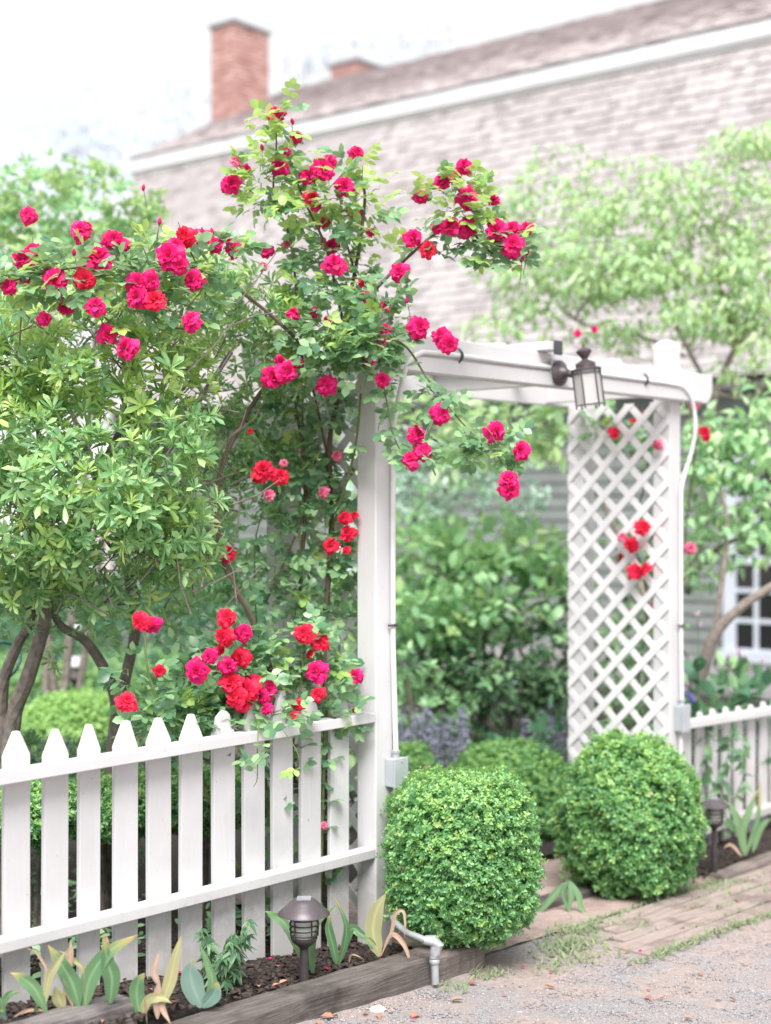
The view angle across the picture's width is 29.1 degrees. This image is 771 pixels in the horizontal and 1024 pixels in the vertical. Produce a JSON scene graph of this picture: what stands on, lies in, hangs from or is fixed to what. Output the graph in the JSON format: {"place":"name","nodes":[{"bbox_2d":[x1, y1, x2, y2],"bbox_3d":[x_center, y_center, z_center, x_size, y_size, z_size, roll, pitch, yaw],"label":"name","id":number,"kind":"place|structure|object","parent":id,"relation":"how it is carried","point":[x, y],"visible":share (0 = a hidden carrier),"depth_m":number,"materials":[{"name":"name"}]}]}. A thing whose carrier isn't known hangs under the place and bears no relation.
{"place":"outdoors","nodes":[
{"label":"outdoors","id":0,"kind":"place"},
{"bbox_2d":[0,612,502,726],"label":"garden lawn","id":1,"kind":"structure","parent":0,"point":[103,649],"depth_m":18.59,"materials":[{"name":"plant"}]},
{"bbox_2d":[71,621,81,686],"bbox_3d":[-2.632,1.349,12.500,0.150,0.862,0.150,0,0,0],"label":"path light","id":2,"kind":"object","parent":1,"relation":"on","point":[76,625],"visible":0.1,"depth_m":12.49,"materials":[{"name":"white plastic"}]},
{"bbox_2d":[0,566,430,691],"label":"hedge","id":3,"kind":"object","parent":1,"relation":"on","point":[192,621],"visible":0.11,"depth_m":13.63,"materials":[{"name":"teal plant"}]},
{"bbox_2d":[0,0,656,522],"label":"sky","id":4,"kind":"structure","parent":0,"point":[51,50],"materials":[{"name":"white"}]},
{"bbox_2d":[0,678,769,958],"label":"garden soil","id":5,"kind":"structure","parent":0,"point":[547,848],"depth_m":7.68,"materials":[{"name":"brown soil"}]},
{"bbox_2d":[0,773,76,951],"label":"boxwood bush","id":6,"kind":"object","parent":5,"relation":"on","point":[35,809],"visible":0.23,"depth_m":5.46,"materials":[{"name":"green plant"}]},
{"bbox_2d":[0,727,145,900],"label":"hedge","id":7,"kind":"object","parent":5,"relation":"on","point":[37,757],"visible":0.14,"depth_m":6.87,"materials":[{"name":"green plant"}]},
{"bbox_2d":[70,655,80,688],"bbox_3d":[-1.982,1.349,9.500,0.150,0.862,0.150,0,0,0],"label":"path light","id":8,"kind":"object","parent":5,"relation":"on","point":[75,662],"visible":0.41,"depth_m":9.46,"materials":[{"name":"white plastic"}]},
{"bbox_2d":[20,687,139,777],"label":"boxwood bush","id":9,"kind":"object","parent":5,"relation":"on","point":[72,712],"visible":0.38,"depth_m":7.97,"materials":[{"name":"green plant"}]},
{"bbox_2d":[0,147,170,696],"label":"tall bush","id":10,"kind":"object","parent":5,"relation":"on","point":[68,190],"visible":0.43,"depth_m":8.44,"materials":[{"name":"green plant"}]},
{"bbox_2d":[70,766,145,944],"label":"boxwood bush","id":11,"kind":"object","parent":5,"relation":"on","point":[105,809],"visible":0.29,"depth_m":5.76,"materials":[{"name":"green plant"}]},
{"bbox_2d":[0,231,325,957],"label":"azalea shrub","id":12,"kind":"object","parent":5,"relation":"on","point":[181,554],"visible":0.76,"depth_m":5.33,"materials":[{"name":"green plant"}]},
{"bbox_2d":[0,640,21,676],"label":"garden hose","id":13,"kind":"object","parent":12,"relation":"hanging from","point":[15,670],"visible":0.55,"depth_m":6.29,"materials":[{"name":"green rubber"}]},
{"bbox_2d":[134,569,266,766],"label":"teal shrub","id":14,"kind":"object","parent":5,"relation":"on","point":[151,655],"visible":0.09,"depth_m":9.21,"materials":[{"name":"green plant"}]},
{"bbox_2d":[0,643,405,759],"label":"hedge","id":15,"kind":"object","parent":5,"relation":"on","point":[92,674],"visible":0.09,"depth_m":10.25,"materials":[{"name":"green plant"}]},
{"bbox_2d":[171,760,240,928],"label":"boxwood bush","id":16,"kind":"object","parent":5,"relation":"on","point":[206,815],"visible":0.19,"depth_m":5.95,"materials":[{"name":"green plant"}]},
{"bbox_2d":[235,758,266,906],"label":"boxwood bush","id":17,"kind":"object","parent":5,"relation":"on","point":[239,768],"visible":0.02,"depth_m":6.43,"materials":[{"name":"green plant"}]},
{"bbox_2d":[301,430,396,826],"bbox_3d":[-0.362,0.547,8.564,0.784,2.435,1.604,0,0,11],"label":"garden shrub","id":18,"kind":"object","parent":5,"relation":"on","point":[346,643],"visible":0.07,"depth_m":8.77,"materials":[{"name":"green plant"}]},
{"bbox_2d":[392,736,442,776],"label":"boxwood bush","id":19,"kind":"object","parent":5,"relation":"on","point":[417,754],"visible":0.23,"depth_m":7.91,"materials":[{"name":"green plant"}]},
{"bbox_2d":[392,704,471,768],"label":"catmint plant","id":20,"kind":"object","parent":5,"relation":"on","point":[459,744],"visible":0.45,"depth_m":8.18,"materials":[{"name":"purple plant"}]},
{"bbox_2d":[396,637,478,737],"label":"garden shrub","id":21,"kind":"object","parent":5,"relation":"on","point":[412,687],"visible":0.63,"depth_m":8.65,"materials":[{"name":"green plant"}]},
{"bbox_2d":[396,425,551,759],"bbox_3d":[0.487,0.577,9.932,1.241,2.317,0.961,0,0,0],"label":"smoke bush","id":22,"kind":"object","parent":5,"relation":"on","point":[423,503],"visible":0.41,"depth_m":9.81,"materials":[{"name":"green plant"}]},
{"bbox_2d":[242,295,711,944],"bbox_3d":[0.514,0.480,6.819,0.826,2.679,2.710,0,0,42],"label":"garden arbour","id":23,"kind":"object","parent":5,"relation":"on","point":[486,381],"visible":0.54,"depth_m":7.38,"materials":[{"name":"white paint"}]},
{"bbox_2d":[385,750,407,788],"bbox_3d":[0.044,1.001,5.797,0.056,0.143,0.081,0,0,42],"label":"junction box","id":24,"kind":"object","parent":23,"relation":"attached to","point":[396,767],"visible":0.94,"depth_m":5.78,"materials":[{"name":"grey plastic"}]},
{"bbox_2d":[388,348,550,984],"bbox_3d":[0.288,0.507,5.965,0.380,2.351,1.357,0,0,23],"label":"conduit pipe","id":25,"kind":"object","parent":23,"relation":"attached to","point":[435,943],"visible":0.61,"depth_m":5.80,"materials":[{"name":"metal"}]},
{"bbox_2d":[550,344,604,409],"bbox_3d":[0.847,-0.589,6.489,0.230,0.290,0.144,0,0,42],"label":"wall lantern","id":26,"kind":"object","parent":23,"relation":"attached to","point":[585,375],"depth_m":6.44,"materials":[{"name":"white glass"}]},
{"bbox_2d":[567,367,696,755],"bbox_3d":[1.165,0.578,7.030,0.066,2.484,1.171,0,0,41],"label":"conduit pipe","id":27,"kind":"object","parent":23,"relation":"attached to","point":[647,380],"visible":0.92,"depth_m":7.41,"materials":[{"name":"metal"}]},
{"bbox_2d":[573,326,721,735],"bbox_3d":[1.351,0.294,7.785,0.596,2.543,0.790,0,0,40],"label":"climbing rose","id":28,"kind":"object","parent":23,"relation":"attached to","point":[642,527],"visible":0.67,"depth_m":7.68,"materials":[{"name":"plant"}]},
{"bbox_2d":[674,698,690,732],"bbox_3d":[1.480,1.013,7.404,0.056,0.164,0.072,0,0,42],"label":"junction box","id":29,"kind":"object","parent":23,"relation":"attached to","point":[682,716],"visible":1,"depth_m":7.38,"materials":[{"name":"grey plastic"}]},
{"bbox_2d":[354,509,606,769],"bbox_3d":[0.549,0.849,9.101,1.671,1.779,1.207,0,0,0],"label":"garden shrub","id":30,"kind":"object","parent":5,"relation":"on","point":[456,551],"visible":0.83,"depth_m":8.98,"materials":[{"name":"green plant"}]},
{"bbox_2d":[396,577,605,745],"bbox_3d":[0.614,1.066,8.974,1.439,1.352,0.780,0,0,0],"label":"dark shrub","id":31,"kind":"object","parent":5,"relation":"on","point":[532,702],"visible":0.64,"depth_m":8.86,"materials":[{"name":"green plant"}]},
{"bbox_2d":[446,732,567,841],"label":"boxwood bush","id":32,"kind":"object","parent":5,"relation":"on","point":[541,779],"visible":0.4,"depth_m":7.81,"materials":[{"name":"green plant"}]},
{"bbox_2d":[487,693,567,769],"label":"leafy perennial","id":33,"kind":"object","parent":5,"relation":"on","point":[540,725],"visible":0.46,"depth_m":8.07,"materials":[{"name":"teal plant"}]},
{"bbox_2d":[520,704,567,787],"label":"catmint plant","id":34,"kind":"object","parent":5,"relation":"on","point":[557,737],"visible":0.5,"depth_m":8.22,"materials":[{"name":"purple plant"}]},
{"bbox_2d":[457,117,770,728],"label":"dogwood tree","id":35,"kind":"object","parent":5,"relation":"on","point":[751,441],"visible":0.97,"depth_m":9.29,"materials":[{"name":"green plant"}]},
{"bbox_2d":[392,395,610,491],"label":"branch","id":36,"kind":"object","parent":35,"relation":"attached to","point":[557,426],"visible":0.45,"depth_m":8.73,"materials":[{"name":"green plant"}]},
{"bbox_2d":[541,533,707,758],"bbox_3d":[1.522,0.909,9.342,1.172,1.664,1.143,0,0,0],"label":"garden shrub","id":37,"kind":"object","parent":5,"relation":"on","point":[603,663],"visible":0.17,"depth_m":9.34,"materials":[{"name":"green plant"}]},
{"bbox_2d":[0,523,770,1023],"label":"ground","id":38,"kind":"structure","parent":0,"point":[506,957],"depth_m":5.34,"materials":[{"name":"grey gravel"}]},
{"bbox_2d":[26,87,136,559],"bbox_3d":[-6.755,-3.951,33.986,2.861,11.365,1.825,0,0,0],"label":"tree","id":39,"kind":"object","parent":38,"relation":"on","point":[73,153],"visible":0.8,"depth_m":34.00,"materials":[{"name":"green plant"}]},
{"bbox_2d":[0,922,418,1023],"bbox_3d":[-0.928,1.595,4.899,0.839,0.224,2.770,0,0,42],"label":"mulch","id":40,"kind":"object","parent":38,"relation":"on","point":[261,980],"visible":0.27,"depth_m":5.12,"materials":[{"name":"brown soil"}]},
{"bbox_2d":[0,990,19,1019],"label":"bulb plant","id":41,"kind":"object","parent":40,"relation":"on","point":[7,996],"visible":1,"depth_m":4.41,"materials":[{"name":"green plant"}]},
{"bbox_2d":[10,949,68,1017],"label":"bulb plant","id":42,"kind":"object","parent":40,"relation":"on","point":[30,985],"visible":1,"depth_m":4.43,"materials":[{"name":"green plant"}]},
{"bbox_2d":[48,940,82,1007],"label":"bulb plant","id":43,"kind":"object","parent":40,"relation":"on","point":[70,980],"visible":0.99,"depth_m":4.48,"materials":[{"name":"green plant"}]},
{"bbox_2d":[7,994,136,1023],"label":"edging timber","id":44,"kind":"object","parent":40,"relation":"on","point":[96,1010],"visible":0.84,"depth_m":4.46,"materials":[{"name":"brown wood"}]},
{"bbox_2d":[58,935,137,1005],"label":"bulb plant","id":45,"kind":"object","parent":40,"relation":"on","point":[102,962],"visible":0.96,"depth_m":4.49,"materials":[{"name":"green plant"}]},
{"bbox_2d":[1,876,269,978],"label":"ground cover","id":46,"kind":"object","parent":40,"relation":"on","point":[238,913],"visible":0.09,"depth_m":5.71,"materials":[{"name":"green plant"}]},
{"bbox_2d":[129,935,181,1023],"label":"bulb plant","id":47,"kind":"object","parent":40,"relation":"on","point":[158,998],"visible":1,"depth_m":4.54,"materials":[{"name":"yellow plant"}]},
{"bbox_2d":[0,690,374,1003],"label":"picket fence","id":48,"kind":"object","parent":40,"relation":"on","point":[57,928],"visible":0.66,"depth_m":5.05,"materials":[{"name":"white paint"}]},
{"bbox_2d":[181,944,220,1007],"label":"bulb plant","id":49,"kind":"object","parent":40,"relation":"on","point":[192,985],"visible":1,"depth_m":4.68,"materials":[{"name":"green plant"}]},
{"bbox_2d":[192,919,257,996],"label":"weed plant","id":50,"kind":"object","parent":40,"relation":"on","point":[222,966],"visible":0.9,"depth_m":4.92,"materials":[{"name":"green plant"}]},
{"bbox_2d":[96,602,375,919],"bbox_3d":[-0.506,0.947,5.392,1.126,1.245,0.723,0,0,-28],"label":"rose bush","id":51,"kind":"object","parent":40,"relation":"on","point":[211,668],"visible":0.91,"depth_m":5.38,"materials":[{"name":"green plant"}]},
{"bbox_2d":[0,77,547,926],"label":"climbing rose","id":52,"kind":"object","parent":40,"relation":"on","point":[356,329],"visible":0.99,"depth_m":5.58,"materials":[{"name":"plant"}]},
{"bbox_2d":[265,905,335,972],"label":"bulb plant","id":53,"kind":"object","parent":40,"relation":"on","point":[280,921],"visible":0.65,"depth_m":5.21,"materials":[{"name":"green plant"}]},
{"bbox_2d":[278,896,329,982],"bbox_3d":[-0.277,1.482,5.060,0.178,0.339,0.178,0,0,0],"label":"path light","id":54,"kind":"object","parent":40,"relation":"on","point":[304,915],"visible":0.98,"depth_m":5.02,"materials":[{"name":"grey plastic"}]},
{"bbox_2d":[325,896,364,963],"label":"bulb plant","id":55,"kind":"object","parent":40,"relation":"on","point":[350,930],"visible":0.97,"depth_m":5.39,"materials":[{"name":"green plant"}]},
{"bbox_2d":[358,893,409,957],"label":"bulb plant","id":56,"kind":"object","parent":40,"relation":"on","point":[372,937],"visible":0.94,"depth_m":5.35,"materials":[{"name":"yellow plant"}]},
{"bbox_2d":[375,763,548,951],"bbox_3d":[0.285,1.373,5.683,0.650,0.820,0.670,0,0,0],"label":"boxwood bush","id":57,"kind":"object","parent":40,"relation":"on","point":[462,857],"visible":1,"depth_m":5.44,"materials":[{"name":"green plant"}]},
{"bbox_2d":[166,952,429,1023],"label":"edging timber","id":58,"kind":"object","parent":38,"relation":"on","point":[357,986],"visible":0.88,"depth_m":4.98,"materials":[{"name":"brown wood"}]},
{"bbox_2d":[268,10,389,87],"bbox_3d":[-1.388,-5.133,36.166,3.044,13.731,1.756,0,0,0],"label":"tree","id":59,"kind":"object","parent":38,"relation":"on","point":[309,62],"visible":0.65,"depth_m":36.01,"materials":[{"name":"white plant"}]},
{"bbox_2d":[382,16,465,65],"bbox_3d":[0.944,-5.149,35.999,2.093,13.760,1.672,0,0,0],"label":"tree","id":60,"kind":"object","parent":38,"relation":"on","point":[427,43],"visible":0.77,"depth_m":36.25,"materials":[{"name":"white plant"}]},
{"bbox_2d":[98,0,770,698],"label":"house","id":61,"kind":"structure","parent":38,"relation":"on","point":[672,82],"depth_m":15.87,"materials":[{"name":"beige"}]},
{"bbox_2d":[717,455,770,663],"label":"window","id":62,"kind":"structure","parent":61,"relation":"in","point":[750,632],"depth_m":13.89,"materials":[{"name":"white glass"}]},
{"bbox_2d":[403,940,484,983],"bbox_3d":[0.221,1.684,5.512,0.140,0.159,0.321,0,0,42],"label":"edging timber","id":63,"kind":"object","parent":38,"relation":"on","point":[455,961],"visible":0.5,"depth_m":5.47,"materials":[{"name":"brown wood"}]},
{"bbox_2d":[537,883,599,909],"bbox_3d":[0.997,1.776,6.870,0.097,0.156,1.050,0,0,42],"label":"edging timber","id":64,"kind":"object","parent":38,"relation":"on","point":[588,891],"visible":0.13,"depth_m":6.66,"materials":[{"name":"brown wood"}]},
{"bbox_2d":[433,870,770,995],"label":"grass","id":65,"kind":"structure","parent":38,"relation":"on","point":[562,944],"depth_m":6.03,"materials":[{"name":"green plant"}]},
{"bbox_2d":[591,865,770,956],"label":"plank step","id":66,"kind":"object","parent":38,"relation":"on","point":[662,914],"visible":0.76,"depth_m":6.41,"materials":[{"name":"brown wood"}]},
{"bbox_2d":[691,796,770,877],"bbox_3d":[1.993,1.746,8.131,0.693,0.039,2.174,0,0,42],"label":"mulch","id":67,"kind":"object","parent":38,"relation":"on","point":[722,855],"visible":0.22,"depth_m":7.62,"materials":[{"name":"brown soil"}]},
{"bbox_2d":[685,691,695,763],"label":"border flower","id":68,"kind":"object","parent":67,"relation":"on","point":[693,714],"visible":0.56,"depth_m":8.10,"materials":[{"name":"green plant"}]},
{"bbox_2d":[683,611,706,759],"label":"border flower","id":69,"kind":"object","parent":67,"relation":"on","point":[696,666],"visible":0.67,"depth_m":8.20,"materials":[{"name":"green plant"}]},
{"bbox_2d":[684,669,706,790],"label":"border flower","id":70,"kind":"object","parent":67,"relation":"on","point":[696,714],"visible":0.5,"depth_m":8.20,"materials":[{"name":"green plant"}]},
{"bbox_2d":[702,797,730,872],"bbox_3d":[1.583,1.606,7.160,0.156,0.457,0.156,0,0,0],"label":"path light","id":71,"kind":"object","parent":67,"relation":"on","point":[715,808],"visible":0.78,"depth_m":7.13,"materials":[{"name":"plastic"}]},
{"bbox_2d":[705,654,744,798],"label":"border flower","id":72,"kind":"object","parent":67,"relation":"on","point":[720,686],"visible":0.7,"depth_m":8.40,"materials":[{"name":"green plant"}]},
{"bbox_2d":[683,702,770,846],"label":"picket fence","id":73,"kind":"object","parent":67,"relation":"on","point":[726,717],"visible":0.66,"depth_m":8.00,"materials":[{"name":"white paint"}]},
{"bbox_2d":[697,722,753,837],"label":"vine plant","id":74,"kind":"object","parent":73,"relation":"attached to","point":[723,770],"visible":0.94,"depth_m":7.70,"materials":[{"name":"green plant"}]},
{"bbox_2d":[684,650,770,768],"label":"border plant","id":75,"kind":"object","parent":67,"relation":"on","point":[708,687],"visible":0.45,"depth_m":8.49,"materials":[{"name":"teal plant"}]},
{"bbox_2d":[712,648,758,795],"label":"border flower","id":76,"kind":"object","parent":67,"relation":"on","point":[736,671],"visible":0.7,"depth_m":8.47,"materials":[{"name":"green plant"}]},
{"bbox_2d":[724,780,770,856],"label":"bulb plant","id":77,"kind":"object","parent":67,"relation":"on","point":[741,825],"visible":1,"depth_m":7.34,"materials":[{"name":"green plant"}]},
{"bbox_2d":[750,659,768,792],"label":"border flower","id":78,"kind":"object","parent":67,"relation":"on","point":[761,686],"visible":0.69,"depth_m":8.60,"materials":[{"name":"green plant"}]},
{"bbox_2d":[710,851,770,881],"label":"edging timber","id":79,"kind":"object","parent":38,"relation":"on","point":[746,866],"visible":0.58,"depth_m":7.29,"materials":[{"name":"brown wood"}]},
{"bbox_2d":[208,852,714,953],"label":"garden path","id":80,"kind":"structure","parent":0,"point":[599,904],"depth_m":6.50,"materials":[{"name":"brown brick"}]},
{"bbox_2d":[537,880,587,912],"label":"bulb plant","id":81,"kind":"object","parent":80,"relation":"on","point":[573,890],"visible":0.88,"depth_m":6.44,"materials":[{"name":"green plant"}]},
{"bbox_2d":[545,725,711,900],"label":"boxwood bush","id":82,"kind":"object","parent":80,"relation":"on","point":[628,811],"visible":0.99,"depth_m":6.63,"materials":[{"name":"green plant"}]},
{"bbox_2d":[309,924,770,1023],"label":"gravel","id":83,"kind":"structure","parent":0,"point":[422,998],"depth_m":5.24,"materials":[{"name":"grey gravel"}]},
{"bbox_2d":[321,1012,332,1016],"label":"fallen leaf","id":84,"kind":"object","parent":83,"relation":"on","point":[327,1014],"visible":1,"depth_m":4.90,"materials":[{"name":"orange plant"}]},
{"bbox_2d":[369,1005,385,1012],"bbox_3d":[-0.027,1.673,5.013,0.054,0.020,0.038,0,0,-21],"label":"white stone","id":85,"kind":"object","parent":83,"relation":"on","point":[378,1008],"visible":1,"depth_m":5.00,"materials":[{"name":"white stone"}]},
{"bbox_2d":[410,1010,419,1016],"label":"fallen leaf","id":86,"kind":"object","parent":83,"relation":"on","point":[413,1013],"visible":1,"depth_m":4.95,"materials":[{"name":"plant"}]}
]}

